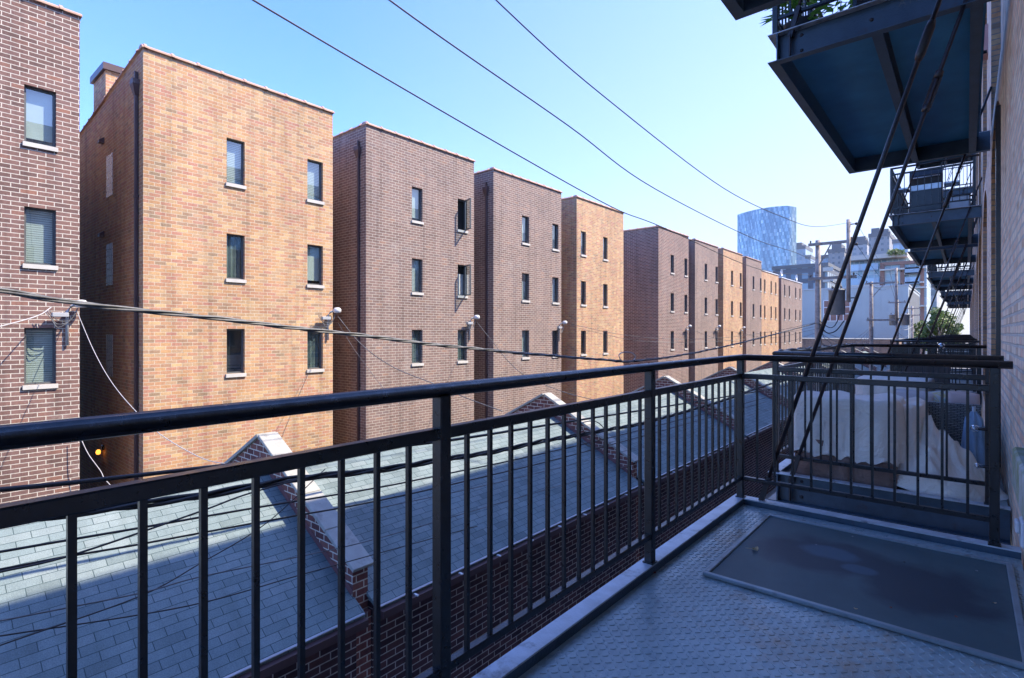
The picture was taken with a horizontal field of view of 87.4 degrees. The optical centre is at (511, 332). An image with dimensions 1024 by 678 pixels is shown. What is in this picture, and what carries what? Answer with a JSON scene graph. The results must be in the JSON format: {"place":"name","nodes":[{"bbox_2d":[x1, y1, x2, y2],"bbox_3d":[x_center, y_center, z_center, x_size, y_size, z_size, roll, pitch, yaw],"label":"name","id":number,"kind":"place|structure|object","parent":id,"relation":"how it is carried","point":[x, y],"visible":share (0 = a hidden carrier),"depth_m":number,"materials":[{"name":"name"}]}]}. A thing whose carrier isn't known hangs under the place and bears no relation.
{"place":"outdoors","nodes":[
{"label":"outdoors","id":0,"kind":"place"},
{"bbox_2d":[0,469,324,645],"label":"overhead wire","id":1,"kind":"object","parent":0,"point":[150,591],"visible":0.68,"depth_m":3.69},
{"bbox_2d":[0,431,372,677],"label":"garage","id":2,"kind":"structure","parent":0,"point":[107,649],"depth_m":6.62,"materials":[{"name":"brick"}]},
{"bbox_2d":[0,526,476,636],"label":"overhead wire","id":3,"kind":"object","parent":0,"point":[208,601],"visible":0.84,"depth_m":3.88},
{"bbox_2d":[0,466,626,621],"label":"overhead wire","id":4,"kind":"object","parent":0,"point":[247,566],"visible":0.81,"depth_m":4.06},
{"bbox_2d":[0,402,763,570],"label":"overhead wire","id":5,"kind":"object","parent":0,"point":[91,552],"visible":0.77,"depth_m":4.59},
{"bbox_2d":[0,397,767,552],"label":"overhead wire","id":6,"kind":"object","parent":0,"point":[88,536],"visible":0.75,"depth_m":4.55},
{"bbox_2d":[0,375,832,491],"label":"overhead wire","id":7,"kind":"object","parent":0,"point":[70,482],"visible":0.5,"depth_m":4.19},
{"bbox_2d":[39,373,818,521],"bbox_3d":[5.498,1.496,13.891,0.083,0.613,27.638,0,0,40],"label":"overhead wire","id":8,"kind":"object","parent":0,"point":[174,499],"visible":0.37,"depth_m":5.14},
{"bbox_2d":[0,471,326,572],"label":"overhead wire","id":9,"kind":"object","parent":8,"relation":"attached to","point":[56,559],"visible":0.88,"depth_m":3.70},
{"bbox_2d":[305,392,643,677],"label":"garage","id":10,"kind":"structure","parent":0,"point":[359,520],"depth_m":10.00,"materials":[{"name":"brick"}]},
{"bbox_2d":[44,0,972,333],"label":"sky","id":11,"kind":"structure","parent":0,"point":[699,78],"materials":[{"name":"blue"}]},
{"bbox_2d":[370,409,769,509],"bbox_3d":[3.228,2.068,10.911,0.009,0.561,14.403,0,0,40],"label":"overhead wire","id":12,"kind":"object","parent":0,"point":[534,473],"visible":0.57,"depth_m":7.20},
{"bbox_2d":[694,366,788,497],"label":"garage","id":13,"kind":"structure","parent":0,"point":[753,489],"depth_m":22.39,"materials":[{"name":"brick"}]},
{"bbox_2d":[737,206,795,272],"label":"curved glass tower","id":14,"kind":"structure","parent":0,"point":[767,227],"depth_m":447.40,"materials":[{"name":"glass"}]},
{"bbox_2d":[746,361,801,452],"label":"garage","id":15,"kind":"structure","parent":0,"point":[766,368],"depth_m":31.36,"materials":[{"name":"brick"}]},
{"bbox_2d":[765,487,793,504],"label":"alley pavement","id":16,"kind":"structure","parent":0,"point":[770,493],"depth_m":22.26,"materials":[{"name":"concrete"}]},
{"bbox_2d":[808,219,857,391],"bbox_3d":[16.101,0.575,26.864,2.180,12.250,0.756,0,0,40],"label":"utility pole","id":17,"kind":"object","parent":16,"relation":"on","point":[838,307],"visible":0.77,"depth_m":26.73,"materials":[{"name":"brown wood"}]},
{"bbox_2d":[0,287,816,362],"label":"overhead wire","id":18,"kind":"object","parent":17,"relation":"attached to","point":[25,294],"visible":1,"depth_m":6.38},
{"bbox_2d":[252,0,821,275],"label":"overhead wire","id":19,"kind":"object","parent":17,"relation":"attached to","point":[292,23],"visible":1,"depth_m":8.10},
{"bbox_2d":[388,0,814,262],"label":"overhead wire","id":20,"kind":"object","parent":17,"relation":"attached to","point":[417,20],"visible":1,"depth_m":8.87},
{"bbox_2d":[495,0,850,226],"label":"overhead wire","id":21,"kind":"object","parent":17,"relation":"attached to","point":[515,18],"visible":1,"depth_m":9.49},
{"bbox_2d":[865,268,902,370],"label":"utility pole","id":22,"kind":"object","parent":16,"relation":"on","point":[871,319],"visible":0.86,"depth_m":42.49,"materials":[{"name":"brown wood"}]},
{"bbox_2d":[888,300,909,338],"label":"utility pole","id":23,"kind":"object","parent":16,"relation":"on","point":[906,319],"visible":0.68,"depth_m":58.30,"materials":[{"name":"brown wood"}]},
{"bbox_2d":[772,262,840,288],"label":"grey midrise building","id":24,"kind":"structure","parent":0,"point":[827,269],"depth_m":170.31,"materials":[{"name":"concrete"}]},
{"bbox_2d":[802,338,904,352],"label":"brick building","id":25,"kind":"structure","parent":0,"point":[807,342],"depth_m":78.96,"materials":[{"name":"brick"}]},
{"bbox_2d":[839,351,877,370],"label":"garage","id":26,"kind":"structure","parent":0,"point":[865,366],"depth_m":49.93,"materials":[{"name":"brick"}]},
{"bbox_2d":[802,284,919,343],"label":"grey flat building","id":27,"kind":"structure","parent":0,"point":[883,308],"depth_m":87.89,"materials":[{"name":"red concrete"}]},
{"bbox_2d":[823,300,849,320],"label":"window","id":28,"kind":"structure","parent":27,"relation":"in","point":[825,303],"depth_m":89.97,"materials":[{"name":"red glass"}]},
{"bbox_2d":[841,252,930,353],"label":"condominium building","id":29,"kind":"structure","parent":0,"point":[907,265],"depth_m":123.13,"materials":[{"name":"white concrete"}]},
{"bbox_2d":[887,248,907,256],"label":"terrace shrub","id":30,"kind":"object","parent":29,"relation":"on","point":[895,251],"visible":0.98,"depth_m":121.11,"materials":[{"name":"green plant"}]},
{"bbox_2d":[931,284,939,352],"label":"white apartment building","id":31,"kind":"structure","parent":0,"point":[936,302],"depth_m":145.78,"materials":[{"name":"concrete"}]},
{"label":"ground","id":32,"kind":"structure","parent":0,"visible":0},
{"bbox_2d":[0,0,81,503],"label":"brick townhouse","id":33,"kind":"structure","parent":32,"relation":"on","point":[39,168],"depth_m":12.18,"materials":[{"name":"brick"}]},
{"bbox_2d":[22,86,57,151],"bbox_3d":[-10.751,-4.850,12.198,0.280,1.380,0.610,0,0,40],"label":"window","id":34,"kind":"structure","parent":33,"relation":"in","point":[39,105],"depth_m":12.27,"materials":[{"name":"glass"}]},
{"bbox_2d":[22,207,57,269],"bbox_3d":[-10.751,-2.130,12.198,0.280,1.380,0.610,0,0,40],"label":"window","id":35,"kind":"structure","parent":33,"relation":"in","point":[39,224],"depth_m":12.27,"materials":[{"name":"glass"}]},
{"bbox_2d":[22,328,57,389],"bbox_3d":[-10.751,0.580,12.198,0.280,1.380,0.610,0,0,40],"label":"window","id":36,"kind":"structure","parent":33,"relation":"in","point":[39,343],"depth_m":12.27,"materials":[{"name":"glass"}]},
{"bbox_2d":[44,300,86,345],"bbox_3d":[-10.273,-0.236,12.361,0.783,1.070,0.307,0,0,-37],"label":"service weatherhead","id":37,"kind":"object","parent":33,"relation":"attached to","point":[59,314],"visible":0.85,"depth_m":12.41,"materials":[{"name":"metal"}]},
{"bbox_2d":[77,312,223,463],"bbox_3d":[-7.462,0.887,10.704,6.321,2.786,0.191,0,0,32],"label":"service drop wire","id":38,"kind":"object","parent":37,"relation":"attached to","point":[133,408],"visible":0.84,"depth_m":10.87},
{"bbox_2d":[80,43,334,489],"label":"brick townhouse","id":39,"kind":"structure","parent":32,"relation":"on","point":[204,190],"depth_m":15.38,"materials":[{"name":"brick"}]},
{"bbox_2d":[106,152,112,197],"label":"glass block window","id":40,"kind":"structure","parent":39,"relation":"in","point":[109,159],"depth_m":15.62,"materials":[{"name":"glass"}]},
{"bbox_2d":[106,242,112,285],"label":"glass block window","id":41,"kind":"structure","parent":39,"relation":"in","point":[109,247],"depth_m":15.62,"materials":[{"name":"glass"}]},
{"bbox_2d":[106,334,112,376],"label":"glass block window","id":42,"kind":"structure","parent":39,"relation":"in","point":[109,337],"depth_m":15.62,"materials":[{"name":"glass"}]},
{"bbox_2d":[226,139,246,189],"bbox_3d":[-7.997,-4.850,15.442,0.280,1.380,0.560,0,0,40],"label":"window","id":43,"kind":"structure","parent":39,"relation":"in","point":[234,148],"depth_m":15.55,"materials":[{"name":"glass"}]},
{"bbox_2d":[226,234,246,282],"bbox_3d":[-7.994,-2.130,15.438,0.270,1.380,0.560,0,0,40],"label":"window","id":44,"kind":"structure","parent":39,"relation":"in","point":[234,242],"depth_m":15.54,"materials":[{"name":"glass"}]},
{"bbox_2d":[226,329,246,377],"bbox_3d":[-7.967,0.580,15.416,0.200,1.380,0.560,0,0,40],"label":"window","id":45,"kind":"structure","parent":39,"relation":"in","point":[239,373],"depth_m":15.54,"materials":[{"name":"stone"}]},
{"bbox_2d":[306,160,324,204],"bbox_3d":[-6.405,-4.850,17.317,0.280,1.380,0.600,0,0,40],"label":"window","id":46,"kind":"structure","parent":39,"relation":"in","point":[313,168],"depth_m":17.43,"materials":[{"name":"glass"}]},
{"bbox_2d":[306,245,324,288],"bbox_3d":[-6.405,-2.130,17.317,0.280,1.380,0.600,0,0,40],"label":"window","id":47,"kind":"structure","parent":39,"relation":"in","point":[313,252],"depth_m":17.45,"materials":[{"name":"glass"}]},
{"bbox_2d":[306,332,324,372],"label":"window","id":48,"kind":"structure","parent":39,"relation":"in","point":[313,339],"depth_m":17.42,"materials":[{"name":"glass"}]},
{"bbox_2d":[318,307,340,339],"bbox_3d":[-5.958,-0.295,17.445,0.783,1.070,0.307,0,0,-37],"label":"service weatherhead","id":49,"kind":"object","parent":39,"relation":"attached to","point":[335,311],"visible":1,"depth_m":17.47,"materials":[{"name":"metal"}]},
{"bbox_2d":[338,317,501,410],"bbox_3d":[-2.927,0.672,15.294,7.255,2.442,0.399,0,0,39],"label":"service drop wire","id":50,"kind":"object","parent":49,"relation":"attached to","point":[415,376],"visible":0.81,"depth_m":15.36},
{"bbox_2d":[333,121,475,444],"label":"brick townhouse","id":51,"kind":"structure","parent":32,"relation":"on","point":[403,236],"depth_m":19.93,"materials":[{"name":"brick"}]},
{"bbox_2d":[411,187,423,224],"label":"window","id":52,"kind":"structure","parent":51,"relation":"in","point":[416,193],"depth_m":20.68,"materials":[{"name":"glass"}]},
{"bbox_2d":[411,259,423,294],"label":"window","id":53,"kind":"structure","parent":51,"relation":"in","point":[416,263],"depth_m":20.68,"materials":[{"name":"glass"}]},
{"bbox_2d":[411,330,423,365],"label":"window","id":54,"kind":"structure","parent":51,"relation":"in","point":[416,334],"depth_m":20.64,"materials":[{"name":"glass"}]},
{"bbox_2d":[457,330,467,363],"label":"window","id":55,"kind":"structure","parent":51,"relation":"in","point":[460,332],"depth_m":22.48,"materials":[{"name":"glass"}]},
{"bbox_2d":[457,198,470,233],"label":"window","id":56,"kind":"structure","parent":51,"relation":"in","point":[458,230],"depth_m":22.36,"materials":[{"name":"glass"}]},
{"bbox_2d":[457,264,470,297],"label":"window","id":57,"kind":"structure","parent":51,"relation":"in","point":[460,276],"depth_m":22.43,"materials":[{"name":"glass"}]},
{"bbox_2d":[466,315,479,339],"bbox_3d":[-1.707,-0.218,22.453,0.783,1.070,0.307,0,0,-37],"label":"service weatherhead","id":58,"kind":"object","parent":51,"relation":"attached to","point":[470,323],"visible":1,"depth_m":22.50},
{"bbox_2d":[474,167,562,419],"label":"brick townhouse","id":59,"kind":"structure","parent":32,"relation":"on","point":[517,263],"depth_m":24.86,"materials":[{"name":"brick"}]},
{"bbox_2d":[522,216,529,245],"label":"window","id":60,"kind":"structure","parent":59,"relation":"in","point":[524,219],"depth_m":25.74,"materials":[{"name":"glass"}]},
{"bbox_2d":[522,273,529,302],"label":"window","id":61,"kind":"structure","parent":59,"relation":"in","point":[524,284],"depth_m":25.74,"materials":[{"name":"glass"}]},
{"bbox_2d":[522,330,529,359],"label":"window","id":62,"kind":"structure","parent":59,"relation":"in","point":[524,332],"depth_m":25.74,"materials":[{"name":"glass"}]},
{"bbox_2d":[552,224,559,251],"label":"window","id":63,"kind":"structure","parent":59,"relation":"in","point":[553,226],"depth_m":27.57,"materials":[{"name":"glass"}]},
{"bbox_2d":[552,277,559,304],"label":"window","id":64,"kind":"structure","parent":59,"relation":"in","point":[553,279],"depth_m":27.57,"materials":[{"name":"glass"}]},
{"bbox_2d":[561,195,622,403],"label":"brick townhouse","id":65,"kind":"structure","parent":32,"relation":"on","point":[592,265],"depth_m":29.88,"materials":[{"name":"brick"}]},
{"bbox_2d":[623,225,688,393],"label":"brick townhouse","id":66,"kind":"structure","parent":32,"relation":"on","point":[655,282],"depth_m":37.60,"materials":[{"name":"brick"}]},
{"bbox_2d":[581,376,746,559],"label":"garage","id":67,"kind":"structure","parent":32,"relation":"on","point":[666,535],"depth_m":16.73,"materials":[{"name":"brick"}]},
{"bbox_2d":[689,238,718,381],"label":"brick townhouse","id":68,"kind":"structure","parent":32,"relation":"on","point":[703,291],"depth_m":42.54,"materials":[{"name":"brick"}]},
{"bbox_2d":[718,247,742,370],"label":"brick townhouse","id":69,"kind":"structure","parent":32,"relation":"on","point":[730,294],"depth_m":47.38,"materials":[{"name":"brick"}]},
{"bbox_2d":[742,256,761,372],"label":"brick townhouse","id":70,"kind":"structure","parent":32,"relation":"on","point":[751,300],"depth_m":52.22,"materials":[{"name":"brick"}]},
{"bbox_2d":[761,270,778,364],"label":"brick townhouse","id":71,"kind":"structure","parent":32,"relation":"on","point":[770,304],"depth_m":56.98,"materials":[{"name":"orange brick"}]},
{"bbox_2d":[779,277,802,364],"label":"brick townhouse","id":72,"kind":"structure","parent":32,"relation":"on","point":[790,304],"depth_m":63.77,"materials":[{"name":"brick"}]},
{"bbox_2d":[796,242,812,264],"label":"stepped glass building","id":73,"kind":"structure","parent":32,"relation":"on","point":[803,249],"depth_m":504.70,"materials":[{"name":"glass"}]},
{"bbox_2d":[827,244,851,267],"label":"concrete highrise","id":74,"kind":"structure","parent":32,"relation":"on","point":[836,253],"depth_m":329.30,"materials":[{"name":"concrete"}]},
{"bbox_2d":[852,236,868,255],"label":"pale highrise","id":75,"kind":"structure","parent":32,"relation":"on","point":[863,244],"depth_m":355.08,"materials":[{"name":"concrete"}]},
{"bbox_2d":[868,228,894,254],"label":"tall concrete highrise","id":76,"kind":"structure","parent":32,"relation":"on","point":[885,244],"depth_m":298.46,"materials":[{"name":"concrete"}]},
{"bbox_2d":[892,239,909,251],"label":"blue glass highrise","id":77,"kind":"structure","parent":32,"relation":"on","point":[896,243],"depth_m":268.75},
{"bbox_2d":[913,320,926,353],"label":"leafy tree","id":78,"kind":"object","parent":32,"relation":"on","point":[916,332],"visible":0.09,"depth_m":89.05,"materials":[{"name":"green plant"}]},
{"bbox_2d":[920,307,963,353],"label":"leafy tree","id":79,"kind":"object","parent":32,"relation":"on","point":[928,327],"visible":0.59,"depth_m":76.31,"materials":[{"name":"green plant"}]},
{"bbox_2d":[970,0,1023,569],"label":"loft building","id":80,"kind":"structure","parent":32,"relation":"on","point":[997,313],"depth_m":4.55,"materials":[{"name":"brick"}]},
{"bbox_2d":[0,0,1023,677],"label":"steel balcony","id":81,"kind":"structure","parent":80,"relation":"attached to","point":[678,614],"depth_m":2.21,"materials":[{"name":"paint"}]},
{"bbox_2d":[703,514,1023,669],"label":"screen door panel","id":82,"kind":"structure","parent":81,"relation":"on","point":[927,593],"depth_m":2.79,"materials":[{"name":"grey metal"}]},
{"bbox_2d":[721,0,790,19],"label":"steel balcony","id":83,"kind":"structure","parent":80,"relation":"attached to","point":[738,9],"depth_m":4.05,"materials":[{"name":"paint"}]},
{"bbox_2d":[768,0,992,173],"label":"steel balcony","id":84,"kind":"structure","parent":80,"relation":"attached to","point":[843,76],"depth_m":5.45,"materials":[{"name":"paint"}]},
{"bbox_2d":[759,0,837,31],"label":"potted plant","id":85,"kind":"object","parent":84,"relation":"on","point":[803,19],"visible":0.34,"depth_m":5.02,"materials":[{"name":"green plant"}]},
{"bbox_2d":[809,0,852,13],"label":"potted plant","id":86,"kind":"object","parent":84,"relation":"on","point":[840,7],"visible":0.18,"depth_m":5.23,"materials":[{"name":"green plant"}]},
{"bbox_2d":[768,0,1010,544],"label":"steel balcony","id":87,"kind":"structure","parent":80,"relation":"attached to","point":[964,527],"depth_m":4.41,"materials":[{"name":"paint"}]},
{"bbox_2d":[794,390,905,488],"bbox_3d":[3.085,0.937,4.896,0.917,0.760,0.728,0,0,40],"label":"furniture cover","id":88,"kind":"object","parent":87,"relation":"on","point":[862,438],"visible":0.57,"depth_m":4.62,"materials":[{"name":"beige fabric"}]},
{"bbox_2d":[855,375,934,394],"bbox_3d":[4.731,0.852,6.619,0.789,0.696,1.058,0,0,40],"label":"furniture cover","id":89,"kind":"object","parent":87,"relation":"on","point":[862,389],"visible":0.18,"depth_m":6.33,"materials":[{"name":"beige fabric"}]},
{"bbox_2d":[903,397,924,455],"bbox_3d":[3.524,0.902,4.868,0.473,0.595,0.883,0,0,40],"label":"furniture cover","id":90,"kind":"object","parent":87,"relation":"on","point":[912,424],"visible":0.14,"depth_m":4.51,"materials":[{"name":"beige fabric"}]},
{"bbox_2d":[896,415,1007,501],"bbox_3d":[3.585,0.999,4.501,0.762,0.614,0.796,0,0,-24],"label":"crumpled tarp","id":91,"kind":"object","parent":87,"relation":"on","point":[956,460],"visible":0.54,"depth_m":4.33,"materials":[{"name":"beige fabric"}]},
{"bbox_2d":[928,401,981,445],"bbox_3d":[4.109,0.975,5.196,0.660,0.670,0.720,0,0,40],"label":"wicker chair","id":92,"kind":"object","parent":87,"relation":"on","point":[956,414],"visible":0.05,"depth_m":4.84,"materials":[{"name":"wicker"}]},
{"bbox_2d":[896,389,933,401],"bbox_3d":[3.863,0.720,5.168,0.345,0.345,0.113,0,0,40],"label":"pillow","id":93,"kind":"object","parent":92,"relation":"on","point":[902,392],"visible":0.25,"depth_m":5.13,"materials":[{"name":"fabric"}]},
{"bbox_2d":[930,391,944,401],"bbox_3d":[4.050,0.710,5.049,0.328,0.328,0.113,0,0,40],"label":"pillow","id":94,"kind":"object","parent":92,"relation":"on","point":[937,396],"visible":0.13,"depth_m":5.04,"materials":[{"name":"fabric"}]},
{"bbox_2d":[948,391,979,404],"bbox_3d":[4.138,0.700,4.921,0.243,0.321,0.113,0,0,40],"label":"pillow","id":95,"kind":"object","parent":92,"relation":"on","point":[958,397],"visible":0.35,"depth_m":4.89,"materials":[{"name":"fabric"}]},
{"bbox_2d":[961,406,984,464],"bbox_3d":[3.869,0.965,4.488,0.202,0.690,0.197,0,0,40],"label":"folded umbrella","id":96,"kind":"object","parent":87,"relation":"on","point":[977,444],"visible":0.53,"depth_m":4.44,"materials":[{"name":"blue fabric"}]},
{"bbox_2d":[888,154,981,248],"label":"steel balcony","id":97,"kind":"structure","parent":80,"relation":"attached to","point":[914,230],"depth_m":12.35,"materials":[{"name":"paint"}]},
{"bbox_2d":[898,168,958,212],"bbox_3d":[9.616,-3.243,12.441,1.200,1.155,0.584,0,0,40],"label":"gas grill","id":98,"kind":"object","parent":97,"relation":"on","point":[927,191],"visible":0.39,"depth_m":12.26,"materials":[{"name":"black metal"}]},
{"bbox_2d":[949,193,970,207],"bbox_3d":[10.049,-2.870,12.031,0.380,0.420,0.380,0,0,40],"label":"storage tub","id":99,"kind":"object","parent":97,"relation":"on","point":[960,203],"visible":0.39,"depth_m":11.89,"materials":[{"name":"plastic"}]},
{"bbox_2d":[890,177,981,404],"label":"steel balcony","id":100,"kind":"structure","parent":80,"relation":"attached to","point":[900,350],"depth_m":12.12,"materials":[{"name":"paint"}]},
{"bbox_2d":[902,366,949,389],"bbox_3d":[9.559,0.920,12.381,0.910,0.780,0.590,0,0,40],"label":"slatted deck box","id":101,"kind":"object","parent":100,"relation":"on","point":[928,370],"depth_m":12.09,"materials":[{"name":"wood"}]},
{"bbox_2d":[907,158,977,265],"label":"steel balcony","id":102,"kind":"structure","parent":80,"relation":"attached to","point":[938,255],"depth_m":18.09,"materials":[{"name":"paint"}]},
{"bbox_2d":[908,218,977,374],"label":"steel balcony","id":103,"kind":"structure","parent":80,"relation":"attached to","point":[957,370],"depth_m":17.21,"materials":[{"name":"paint"}]},
{"bbox_2d":[916,153,975,169],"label":"steel balcony","id":104,"kind":"structure","parent":80,"relation":"attached to","point":[940,163],"depth_m":19.05,"materials":[{"name":"paint"}]},
{"bbox_2d":[926,166,973,284],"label":"steel balcony","id":105,"kind":"structure","parent":80,"relation":"attached to","point":[935,277],"depth_m":23.84,"materials":[{"name":"paint"}]},
{"bbox_2d":[927,161,972,207],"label":"steel balcony","id":106,"kind":"structure","parent":80,"relation":"attached to","point":[956,190],"depth_m":23.20,"materials":[{"name":"paint"}]},
{"bbox_2d":[929,262,973,367],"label":"steel balcony","id":107,"kind":"structure","parent":80,"relation":"attached to","point":[950,322],"depth_m":23.57,"materials":[{"name":"paint"}]},
{"bbox_2d":[932,263,972,289],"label":"steel balcony","id":108,"kind":"structure","parent":80,"relation":"attached to","point":[945,286],"depth_m":30.10,"materials":[{"name":"paint"}]},
{"bbox_2d":[933,276,971,354],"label":"steel balcony","id":109,"kind":"structure","parent":80,"relation":"attached to","point":[951,326],"depth_m":30.23,"materials":[{"name":"paint"}]},
{"bbox_2d":[940,284,970,354],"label":"steel balcony","id":110,"kind":"structure","parent":80,"relation":"attached to","point":[953,330],"depth_m":35.04,"materials":[{"name":"paint"}]},
{"bbox_2d":[940,265,971,298],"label":"steel balcony","id":111,"kind":"structure","parent":80,"relation":"attached to","point":[955,295],"depth_m":35.30,"materials":[{"name":"paint"}]},
{"bbox_2d":[947,263,970,306],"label":"steel balcony","id":112,"kind":"structure","parent":80,"relation":"attached to","point":[956,303],"depth_m":46.67,"materials":[{"name":"paint"}]},
{"bbox_2d":[983,24,987,60],"bbox_3d":[7.307,-4.525,8.423,0.260,0.450,0.300,0,0,40],"label":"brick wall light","id":113,"kind":"object","parent":80,"relation":"attached to","point":[985,56],"visible":0.21,"depth_m":8.24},
{"bbox_2d":[1014,516,1023,548],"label":"outdoor outlet","id":114,"kind":"object","parent":80,"relation":"attached to","point":[1019,526],"visible":0.99,"depth_m":2.82,"materials":[{"name":"white plastic"}]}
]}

